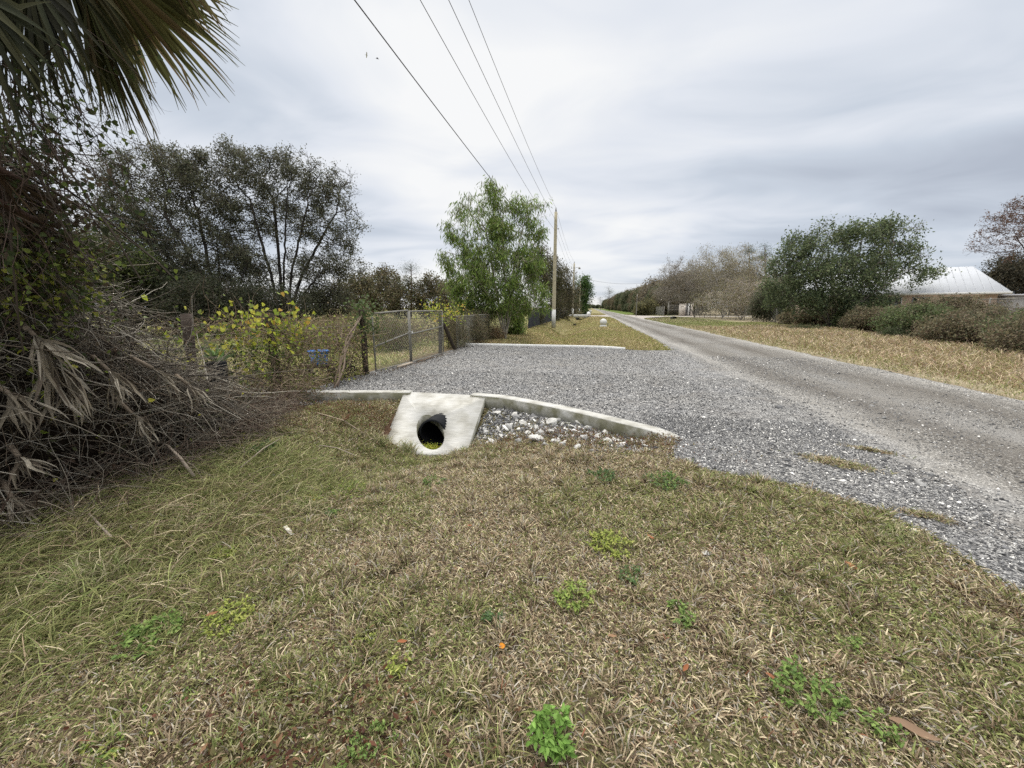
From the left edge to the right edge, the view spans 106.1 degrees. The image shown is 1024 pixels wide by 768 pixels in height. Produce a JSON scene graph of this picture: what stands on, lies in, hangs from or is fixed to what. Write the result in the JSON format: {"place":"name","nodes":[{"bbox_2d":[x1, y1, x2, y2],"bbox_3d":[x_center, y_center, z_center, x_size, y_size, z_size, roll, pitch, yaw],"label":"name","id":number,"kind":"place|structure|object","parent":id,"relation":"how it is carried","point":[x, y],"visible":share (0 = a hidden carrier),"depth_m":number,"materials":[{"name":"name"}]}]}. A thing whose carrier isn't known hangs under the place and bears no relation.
{"place":"outdoors","nodes":[
{"label":"outdoors","id":0,"kind":"place"},
{"bbox_2d":[147,327,464,395],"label":"yard grass","id":1,"kind":"structure","parent":0,"point":[395,353],"depth_m":13.64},
{"bbox_2d":[0,308,1023,767],"bbox_3d":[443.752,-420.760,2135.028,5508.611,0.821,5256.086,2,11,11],"label":"ground","id":2,"kind":"structure","parent":0,"point":[592,622],"depth_m":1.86,"materials":[{"name":"plant"}]},
{"bbox_2d":[0,543,154,619],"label":"grass tuft","id":3,"kind":"object","parent":2,"relation":"on","point":[101,571],"visible":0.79,"depth_m":2.35,"materials":[{"name":"plant"}]},
{"bbox_2d":[51,218,170,331],"bbox_3d":[-20.609,-5.225,19.464,5.644,6.146,4.956,2,11,11],"label":"shrub thicket","id":4,"kind":"object","parent":2,"relation":"on","point":[129,270],"visible":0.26,"depth_m":18.99,"materials":[{"name":"green plant"}]},
{"bbox_2d":[62,704,162,767],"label":"weed plant","id":5,"kind":"object","parent":2,"relation":"on","point":[115,749],"visible":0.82,"depth_m":1.50,"materials":[{"name":"green plant"}]},
{"bbox_2d":[0,0,243,180],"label":"fan palm","id":6,"kind":"object","parent":2,"relation":"on","point":[121,26],"visible":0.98,"depth_m":2.61,"materials":[{"name":"leaf"},{"name":"bark"}]},
{"bbox_2d":[0,21,164,305],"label":"hanging vine","id":7,"kind":"object","parent":6,"relation":"hanging from","point":[67,157],"visible":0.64,"depth_m":2.55,"materials":[{"name":"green plant"}]},
{"bbox_2d":[0,41,197,317],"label":"hanging vine","id":8,"kind":"object","parent":6,"relation":"hanging from","point":[28,164],"visible":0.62,"depth_m":2.60,"materials":[{"name":"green plant"}]},
{"bbox_2d":[6,11,218,242],"bbox_3d":[-3.215,-1.817,2.866,1.205,1.580,1.250,0,11,2],"label":"hanging vine","id":9,"kind":"object","parent":6,"relation":"hanging from","point":[101,145],"visible":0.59,"depth_m":2.81,"materials":[{"name":"green plant"}]},
{"bbox_2d":[109,608,183,661],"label":"weed plant","id":10,"kind":"object","parent":2,"relation":"on","point":[134,632],"visible":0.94,"depth_m":2.03,"materials":[{"name":"green plant"}]},
{"bbox_2d":[88,255,209,336],"bbox_3d":[-19.880,-4.633,21.546,6.911,5.178,6.238,-5,12,-24],"label":"shrub thicket","id":11,"kind":"object","parent":2,"relation":"on","point":[141,300],"visible":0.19,"depth_m":20.37,"materials":[{"name":"green plant"}]},
{"bbox_2d":[0,132,321,546],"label":"brush heap","id":12,"kind":"object","parent":2,"relation":"on","point":[104,454],"visible":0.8,"depth_m":3.54,"materials":[{"name":"brown plant"}]},
{"bbox_2d":[0,479,45,533],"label":"dead palm frond","id":13,"kind":"object","parent":12,"relation":"on","point":[6,487],"visible":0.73,"depth_m":2.72,"materials":[{"name":"beige plant"}]},
{"bbox_2d":[5,442,62,488],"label":"dead palm frond","id":14,"kind":"object","parent":12,"relation":"on","point":[27,464],"visible":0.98,"depth_m":2.73,"materials":[{"name":"beige plant"}]},
{"bbox_2d":[0,386,68,441],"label":"dead palm frond","id":15,"kind":"object","parent":12,"relation":"on","point":[26,418],"visible":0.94,"depth_m":2.67,"materials":[{"name":"beige plant"}]},
{"bbox_2d":[0,165,90,230],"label":"frond stalk","id":16,"kind":"object","parent":12,"relation":"on","point":[9,187],"visible":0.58,"depth_m":2.41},
{"bbox_2d":[0,167,110,308],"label":"climbing vine","id":17,"kind":"object","parent":12,"relation":"on","point":[41,210],"visible":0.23,"depth_m":2.77,"materials":[{"name":"green plant"}]},
{"bbox_2d":[0,198,115,280],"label":"frond stalk","id":18,"kind":"object","parent":12,"relation":"on","point":[28,217],"visible":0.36,"depth_m":2.59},
{"bbox_2d":[14,319,103,406],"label":"dead palm frond","id":19,"kind":"object","parent":12,"relation":"on","point":[45,363],"visible":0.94,"depth_m":2.79,"materials":[{"name":"brown plant"}]},
{"bbox_2d":[27,360,99,432],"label":"dead palm frond","id":20,"kind":"object","parent":12,"relation":"on","point":[70,379],"visible":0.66,"depth_m":2.91,"materials":[{"name":"brown plant"}]},
{"bbox_2d":[0,227,131,359],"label":"climbing vine","id":21,"kind":"object","parent":12,"relation":"on","point":[30,298],"visible":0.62,"depth_m":2.92,"materials":[{"name":"green plant"}]},
{"bbox_2d":[0,262,142,412],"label":"climbing vine","id":22,"kind":"object","parent":12,"relation":"on","point":[17,337],"visible":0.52,"depth_m":2.91,"materials":[{"name":"green plant"}]},
{"bbox_2d":[0,85,164,345],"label":"dead vine","id":23,"kind":"object","parent":12,"relation":"on","point":[76,217],"visible":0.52,"depth_m":2.86,"materials":[{"name":"brown plant"}]},
{"bbox_2d":[0,104,177,353],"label":"trailing branch","id":24,"kind":"object","parent":12,"relation":"on","point":[16,264],"visible":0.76,"depth_m":2.56,"materials":[{"name":"brown plant"}]},
{"bbox_2d":[90,355,145,412],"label":"dead palm frond","id":25,"kind":"object","parent":12,"relation":"on","point":[114,377],"visible":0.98,"depth_m":3.25,"materials":[{"name":"beige plant"}]},
{"bbox_2d":[1,313,263,481],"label":"creeper","id":26,"kind":"object","parent":12,"relation":"on","point":[73,365],"visible":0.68,"depth_m":3.22,"materials":[{"name":"green plant"}]},
{"bbox_2d":[115,397,158,445],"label":"dead palm frond","id":27,"kind":"object","parent":12,"relation":"on","point":[144,431],"visible":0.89,"depth_m":3.43,"materials":[{"name":"beige plant"}]},
{"bbox_2d":[128,355,189,401],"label":"dead palm frond","id":28,"kind":"object","parent":12,"relation":"on","point":[166,379],"visible":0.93,"depth_m":3.60,"materials":[{"name":"beige plant"}]},
{"bbox_2d":[202,345,235,398],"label":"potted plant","id":29,"kind":"object","parent":12,"relation":"on","point":[220,363],"visible":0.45,"depth_m":5.33,"materials":[{"name":"green plant"}]},
{"bbox_2d":[70,137,262,332],"bbox_3d":[-20.163,-8.513,22.926,10.999,11.172,5.974,-2,11,-11],"label":"oak tree","id":30,"kind":"object","parent":2,"relation":"on","point":[151,217],"visible":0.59,"depth_m":21.90,"materials":[{"name":"green plant"}]},
{"bbox_2d":[180,314,200,382],"bbox_3d":[-4.537,-0.185,5.492,0.182,1.608,0.163,2,11,11],"label":"fence post","id":31,"kind":"object","parent":2,"relation":"on","point":[186,317],"visible":0.24,"depth_m":5.33,"materials":[{"name":"brown wood"}]},
{"bbox_2d":[103,278,293,400],"bbox_3d":[-4.657,-0.389,5.633,2.442,2.314,2.189,-9,14,-38],"label":"fence vine","id":32,"kind":"object","parent":2,"relation":"on","point":[222,347],"visible":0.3,"depth_m":5.70,"materials":[{"name":"green plant"}]},
{"bbox_2d":[158,497,241,539],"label":"grass tuft","id":33,"kind":"object","parent":2,"relation":"on","point":[202,522],"visible":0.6,"depth_m":3.04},
{"bbox_2d":[142,268,263,336],"bbox_3d":[-16.101,-4.108,20.761,5.669,4.811,4.801,-2,11,-10],"label":"shrub thicket","id":34,"kind":"object","parent":2,"relation":"on","point":[215,296],"visible":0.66,"depth_m":19.70,"materials":[{"name":"green plant"}]},
{"bbox_2d":[0,427,421,767],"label":"long grass","id":35,"kind":"structure","parent":2,"relation":"on","point":[211,482],"depth_m":2.71,"materials":[{"name":"plant"}]},
{"bbox_2d":[199,594,254,638],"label":"weed plant","id":36,"kind":"object","parent":2,"relation":"on","point":[227,618],"visible":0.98,"depth_m":2.13,"materials":[{"name":"green plant"}]},
{"bbox_2d":[132,325,359,388],"bbox_3d":[-4.248,-0.357,6.817,0.005,1.153,5.154,3,12,13],"label":"wire fence","id":37,"kind":"object","parent":2,"relation":"on","point":[278,353],"visible":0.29,"depth_m":7.06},
{"bbox_2d":[175,294,322,400],"bbox_3d":[-4.366,-0.388,6.647,1.736,2.312,2.628,2,11,11],"label":"fence vine","id":38,"kind":"object","parent":37,"relation":"attached to","point":[268,358],"visible":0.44,"depth_m":6.52,"materials":[{"name":"green plant"}]},
{"bbox_2d":[193,679,306,767],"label":"grass tuft","id":39,"kind":"object","parent":2,"relation":"on","point":[252,731],"visible":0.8,"depth_m":1.51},
{"bbox_2d":[191,343,349,414],"bbox_3d":[-4.156,0.137,6.101,2.098,1.439,3.102,2,11,11],"label":"heap","id":40,"kind":"object","parent":2,"relation":"on","point":[292,381],"visible":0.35,"depth_m":6.51,"materials":[{"name":"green plant"}]},
{"bbox_2d":[217,274,325,332],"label":"shrub thicket","id":41,"kind":"object","parent":2,"relation":"on","point":[270,304],"visible":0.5,"depth_m":20.97,"materials":[{"name":"green plant"}]},
{"bbox_2d":[264,313,281,393],"bbox_3d":[-4.375,-0.485,7.082,0.172,1.616,0.185,2,11,11],"label":"fence post","id":42,"kind":"object","parent":2,"relation":"on","point":[268,322],"visible":0.35,"depth_m":6.97,"materials":[{"name":"brown wood"}]},
{"bbox_2d":[202,286,323,369],"bbox_3d":[-4.245,-0.918,6.873,1.430,1.663,2.140,2,11,11],"label":"fence vine","id":43,"kind":"object","parent":42,"relation":"attached to","point":[277,320],"visible":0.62,"depth_m":6.70,"materials":[{"name":"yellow plant"}]},
{"bbox_2d":[195,132,373,313],"bbox_3d":[-13.668,-8.960,23.785,10.029,11.617,4.098,-1,11,-3],"label":"oak tree","id":44,"kind":"object","parent":2,"relation":"on","point":[262,189],"visible":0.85,"depth_m":23.17,"materials":[{"name":"green plant"}]},
{"bbox_2d":[137,312,463,342],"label":"dry weeds","id":45,"kind":"object","parent":2,"relation":"on","point":[402,319],"visible":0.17,"depth_m":19.09,"materials":[{"name":"brown plant"}]},
{"bbox_2d":[280,313,368,351],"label":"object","id":46,"kind":"object","parent":2,"relation":"on","point":[325,327],"visible":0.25,"depth_m":13.80,"materials":[{"name":"green plant"}]},
{"bbox_2d":[294,279,358,323],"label":"shrub thicket","id":47,"kind":"object","parent":2,"relation":"on","point":[342,309],"visible":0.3,"depth_m":24.89,"materials":[{"name":"green plant"}]},
{"bbox_2d":[260,302,393,402],"bbox_3d":[-3.945,-0.650,8.172,1.821,2.156,3.340,2,11,11],"label":"fence vine","id":48,"kind":"object","parent":2,"relation":"on","point":[335,335],"visible":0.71,"depth_m":8.02,"materials":[{"name":"green plant"}]},
{"bbox_2d":[332,268,390,315],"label":"yard tree","id":49,"kind":"object","parent":2,"relation":"on","point":[362,283],"visible":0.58,"depth_m":53.12,"materials":[{"name":"green plant"}]},
{"bbox_2d":[358,310,368,374],"bbox_3d":[-3.566,-0.950,9.297,0.182,1.653,0.171,2,11,11],"label":"fence post","id":50,"kind":"object","parent":2,"relation":"on","point":[366,368],"visible":0.62,"depth_m":9.27,"materials":[{"name":"brown wood"}]},
{"bbox_2d":[343,293,385,346],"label":"fence vine","id":51,"kind":"object","parent":50,"relation":"attached to","point":[357,305],"visible":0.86,"depth_m":9.08,"materials":[{"name":"green plant"}]},
{"bbox_2d":[334,718,398,767],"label":"weed plant","id":52,"kind":"object","parent":2,"relation":"on","point":[353,742],"visible":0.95,"depth_m":1.45,"materials":[{"name":"green plant"}]},
{"bbox_2d":[349,262,404,314],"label":"yard tree","id":53,"kind":"object","parent":2,"relation":"on","point":[382,278],"visible":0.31,"depth_m":59.25,"materials":[{"name":"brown plant"}]},
{"bbox_2d":[352,315,424,352],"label":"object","id":54,"kind":"object","parent":2,"relation":"on","point":[397,332],"visible":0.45,"depth_m":14.26,"materials":[{"name":"brown plant"}]},
{"bbox_2d":[39,339,762,767],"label":"dead leaves","id":55,"kind":"object","parent":2,"relation":"on","point":[369,701],"visible":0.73,"depth_m":1.58,"materials":[{"name":"brown plant"}]},
{"bbox_2d":[380,271,427,318],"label":"yard tree","id":56,"kind":"object","parent":2,"relation":"on","point":[397,294],"visible":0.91,"depth_m":55.98,"materials":[{"name":"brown plant"}]},
{"bbox_2d":[412,269,450,317],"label":"yard tree","id":57,"kind":"object","parent":2,"relation":"on","point":[432,292],"visible":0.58,"depth_m":57.64,"materials":[{"name":"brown plant"}]},
{"bbox_2d":[438,311,441,353],"bbox_3d":[-2.513,-1.764,13.513,0.228,1.608,0.153,-6,13,-28],"label":"fence post","id":58,"kind":"object","parent":2,"relation":"on","point":[439,330],"visible":0.5,"depth_m":13.46,"materials":[{"name":"grey metal"}]},
{"bbox_2d":[415,297,468,326],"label":"fence vine","id":59,"kind":"object","parent":58,"relation":"attached to","point":[447,311],"visible":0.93,"depth_m":13.39,"materials":[{"name":"yellow plant"}]},
{"bbox_2d":[432,309,474,347],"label":"bush","id":60,"kind":"object","parent":2,"relation":"on","point":[452,326],"visible":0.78,"depth_m":15.45,"materials":[{"name":"green plant"}]},
{"bbox_2d":[450,307,490,342],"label":"bush","id":61,"kind":"object","parent":2,"relation":"on","point":[479,326],"visible":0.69,"depth_m":17.17,"materials":[{"name":"green plant"}]},
{"bbox_2d":[297,390,681,456],"bbox_3d":[-0.821,0.627,6.731,6.663,0.735,2.826,2,11,11],"label":"culvert headwall","id":62,"kind":"object","parent":2,"relation":"on","point":[448,422],"visible":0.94,"depth_m":6.48,"materials":[{"name":"concrete"}]},
{"bbox_2d":[523,241,557,324],"bbox_3d":[2.447,-9.047,35.752,3.920,8.552,3.624,2,11,11],"label":"hedge tree","id":63,"kind":"object","parent":2,"relation":"on","point":[546,279],"visible":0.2,"depth_m":35.38,"materials":[{"name":"green plant"}]},
{"bbox_2d":[466,343,624,349],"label":"driveway kerb","id":64,"kind":"structure","parent":2,"relation":"on","point":[581,346],"depth_m":16.07,"materials":[{"name":"white paint"}]},
{"bbox_2d":[521,702,577,764],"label":"weed plant","id":65,"kind":"object","parent":2,"relation":"on","point":[548,743],"visible":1,"depth_m":1.40,"materials":[{"name":"green plant"}]},
{"bbox_2d":[538,251,571,320],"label":"hedge tree","id":66,"kind":"object","parent":2,"relation":"on","point":[559,285],"visible":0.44,"depth_m":48.09,"materials":[{"name":"green plant"}]},
{"bbox_2d":[551,208,558,327],"bbox_3d":[3.582,-9.520,32.014,0.381,9.640,0.381,-7,13,-33],"label":"utility pole","id":67,"kind":"object","parent":2,"relation":"on","point":[555,256],"visible":0.99,"depth_m":31.95,"materials":[{"name":"brown wood"}]},
{"bbox_2d":[550,262,584,318],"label":"hedge tree","id":68,"kind":"object","parent":2,"relation":"on","point":[569,297],"visible":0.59,"depth_m":56.14,"materials":[{"name":"green plant"}]},
{"bbox_2d":[552,573,596,612],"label":"weed plant","id":69,"kind":"object","parent":2,"relation":"on","point":[570,589],"visible":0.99,"depth_m":2.11,"materials":[{"name":"green plant"}]},
{"bbox_2d":[469,406,680,452],"bbox_3d":[0.569,0.804,5.495,3.514,0.598,1.312,10,15,41],"label":"rubble","id":70,"kind":"object","parent":2,"relation":"on","point":[520,416],"visible":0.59,"depth_m":5.86,"materials":[{"name":"stone"}]},
{"bbox_2d":[575,273,595,314],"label":"round tree","id":71,"kind":"object","parent":2,"relation":"on","point":[587,285],"visible":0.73,"depth_m":113.89,"materials":[{"name":"green plant"}]},
{"bbox_2d":[586,529,633,560],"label":"weed plant","id":72,"kind":"object","parent":2,"relation":"on","point":[595,535],"visible":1,"depth_m":2.59,"materials":[{"name":"green plant"}]},
{"bbox_2d":[631,297,661,315],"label":"brown bush","id":73,"kind":"object","parent":2,"relation":"on","point":[645,307],"visible":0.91,"depth_m":83.54,"materials":[{"name":"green plant"}]},
{"bbox_2d":[642,470,689,490],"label":"weed plant","id":74,"kind":"object","parent":2,"relation":"on","point":[670,475],"visible":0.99,"depth_m":3.53,"materials":[{"name":"green plant"}]},
{"bbox_2d":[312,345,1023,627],"bbox_3d":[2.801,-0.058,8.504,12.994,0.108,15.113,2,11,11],"label":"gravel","id":75,"kind":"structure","parent":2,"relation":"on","point":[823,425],"depth_m":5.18,"materials":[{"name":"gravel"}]},
{"bbox_2d":[666,599,695,628],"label":"weed plant","id":76,"kind":"object","parent":2,"relation":"on","point":[682,612],"visible":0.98,"depth_m":2.00,"materials":[{"name":"green plant"}]},
{"bbox_2d":[646,253,720,317],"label":"bare tree","id":77,"kind":"object","parent":2,"relation":"on","point":[675,294],"visible":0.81,"depth_m":63.62,"materials":[{"name":"brown plant"}]},
{"bbox_2d":[669,270,710,314],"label":"roadside tree","id":78,"kind":"object","parent":2,"relation":"on","point":[683,302],"visible":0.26,"depth_m":83.07,"materials":[{"name":"brown plant"}]},
{"bbox_2d":[684,241,783,316],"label":"bare tree","id":79,"kind":"object","parent":2,"relation":"on","point":[728,262],"visible":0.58,"depth_m":57.20,"materials":[{"name":"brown plant"}]},
{"bbox_2d":[686,272,782,319],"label":"bare tree","id":80,"kind":"object","parent":2,"relation":"on","point":[737,296],"visible":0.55,"depth_m":50.20,"materials":[{"name":"brown plant"}]},
{"bbox_2d":[745,280,793,321],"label":"fence bush","id":81,"kind":"object","parent":2,"relation":"on","point":[756,311],"visible":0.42,"depth_m":42.90,"materials":[{"name":"green plant"}]},
{"bbox_2d":[768,654,851,724],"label":"weed plant","id":82,"kind":"object","parent":2,"relation":"on","point":[841,702],"visible":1,"depth_m":1.58,"materials":[{"name":"green plant"}]},
{"bbox_2d":[789,306,841,326],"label":"hedge shrub","id":83,"kind":"object","parent":2,"relation":"on","point":[806,320],"visible":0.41,"depth_m":32.97,"materials":[{"name":"green plant"}]},
{"bbox_2d":[754,209,961,326],"bbox_3d":[25.282,-8.443,28.976,14.247,8.686,5.755,0,11,-2],"label":"shade tree","id":84,"kind":"object","parent":2,"relation":"on","point":[852,263],"visible":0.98,"depth_m":28.15,"materials":[{"name":"green plant"}]},
{"bbox_2d":[836,301,905,332],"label":"hedge shrub","id":85,"kind":"object","parent":2,"relation":"on","point":[856,318],"visible":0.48,"depth_m":24.84,"materials":[{"name":"green plant"}]},
{"bbox_2d":[857,704,909,748],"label":"weed plant","id":86,"kind":"object","parent":2,"relation":"on","point":[874,724],"visible":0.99,"depth_m":1.46,"materials":[{"name":"green plant"}]},
{"bbox_2d":[839,515,948,565],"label":"grass tuft","id":87,"kind":"object","parent":2,"relation":"on","point":[892,530],"visible":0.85,"depth_m":2.71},
{"bbox_2d":[793,266,1012,326],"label":"house","id":88,"kind":"structure","parent":2,"relation":"on","point":[971,280],"depth_m":29.23,"materials":[{"name":"metal"},{"name":"brick"}]},
{"bbox_2d":[889,717,940,740],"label":"fallen leaf","id":89,"kind":"object","parent":2,"relation":"on","point":[913,728],"visible":1,"depth_m":1.46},
{"bbox_2d":[864,298,967,336],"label":"hedge shrub","id":90,"kind":"object","parent":2,"relation":"on","point":[899,317],"visible":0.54,"depth_m":20.07,"materials":[{"name":"green plant"}]},
{"bbox_2d":[879,292,1017,335],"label":"hedge shrub","id":91,"kind":"object","parent":2,"relation":"on","point":[959,302],"visible":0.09,"depth_m":20.57,"materials":[{"name":"green plant"}]},
{"bbox_2d":[903,306,1018,346],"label":"hedge shrub","id":92,"kind":"object","parent":2,"relation":"on","point":[956,326],"visible":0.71,"depth_m":16.12,"materials":[{"name":"green plant"}]},
{"bbox_2d":[932,302,1023,344],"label":"hedge shrub","id":93,"kind":"object","parent":2,"relation":"on","point":[989,309],"visible":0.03,"depth_m":17.13,"materials":[{"name":"green plant"}]},
{"bbox_2d":[964,305,1023,353],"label":"hedge shrub","id":94,"kind":"object","parent":2,"relation":"on","point":[1010,335],"visible":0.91,"depth_m":12.84,"materials":[{"name":"green plant"}]},
{"bbox_2d":[964,195,1023,263],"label":"bare tree","id":95,"kind":"object","parent":2,"relation":"on","point":[1011,218],"visible":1,"depth_m":16.16,"materials":[{"name":"brown plant"}]},
{"bbox_2d":[975,248,1023,293],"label":"dark bush","id":96,"kind":"object","parent":2,"relation":"on","point":[1009,276],"visible":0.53,"depth_m":32.16,"materials":[{"name":"green plant"}]},
{"bbox_2d":[0,0,1023,307],"label":"sky","id":97,"kind":"structure","parent":0,"point":[652,129],"materials":[{"name":"grey"}]},
{"bbox_2d":[479,313,674,349],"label":"verge grass","id":98,"kind":"structure","parent":0,"point":[625,336],"depth_m":23.98,"materials":[{"name":"plant"}]},
{"bbox_2d":[433,175,552,337],"bbox_3d":[-0.926,-6.302,19.527,6.111,8.030,3.841,-1,11,-7],"label":"willowy tree","id":99,"kind":"object","parent":98,"relation":"on","point":[476,268],"visible":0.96,"depth_m":19.16,"materials":[{"name":"green plant"}]},
{"bbox_2d":[311,345,945,545],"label":"driveway","id":100,"kind":"structure","parent":0,"point":[616,411],"depth_m":8.52,"materials":[{"name":"gravel"}]},
{"bbox_2d":[371,310,410,370],"bbox_3d":[-3.161,-1.200,10.207,0.042,1.512,1.630,3,12,17],"label":"gate leaf","id":101,"kind":"object","parent":100,"relation":"on","point":[400,336],"visible":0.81,"depth_m":10.16,"materials":[{"name":"metal"}]},
{"bbox_2d":[409,310,443,361],"bbox_3d":[-2.645,-1.571,12.154,0.042,1.482,2.373,3,11,13],"label":"gate leaf","id":102,"kind":"object","parent":100,"relation":"on","point":[419,331],"visible":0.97,"depth_m":11.92,"materials":[{"name":"metal"}]},
{"bbox_2d":[593,308,1023,592],"bbox_3d":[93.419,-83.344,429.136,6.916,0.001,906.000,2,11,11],"label":"road","id":103,"kind":"structure","parent":0,"point":[697,344],"depth_m":5.61,"materials":[{"name":"stone"}]},
{"bbox_2d":[780,450,898,474],"bbox_3d":[3.344,0.795,4.066,1.058,0.046,0.528,14,18,50],"label":"grass patch","id":104,"kind":"object","parent":103,"relation":"on","point":[832,461],"visible":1,"depth_m":3.98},
{"bbox_2d":[887,503,964,524],"bbox_3d":[3.216,1.007,2.995,0.438,0.045,0.239,8,14,36],"label":"grass patch","id":105,"kind":"object","parent":103,"relation":"on","point":[924,514],"visible":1,"depth_m":2.98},
{"bbox_2d":[658,321,1023,399],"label":"straw grass","id":106,"kind":"structure","parent":0,"point":[847,343],"depth_m":13.78,"materials":[{"name":"plant"}]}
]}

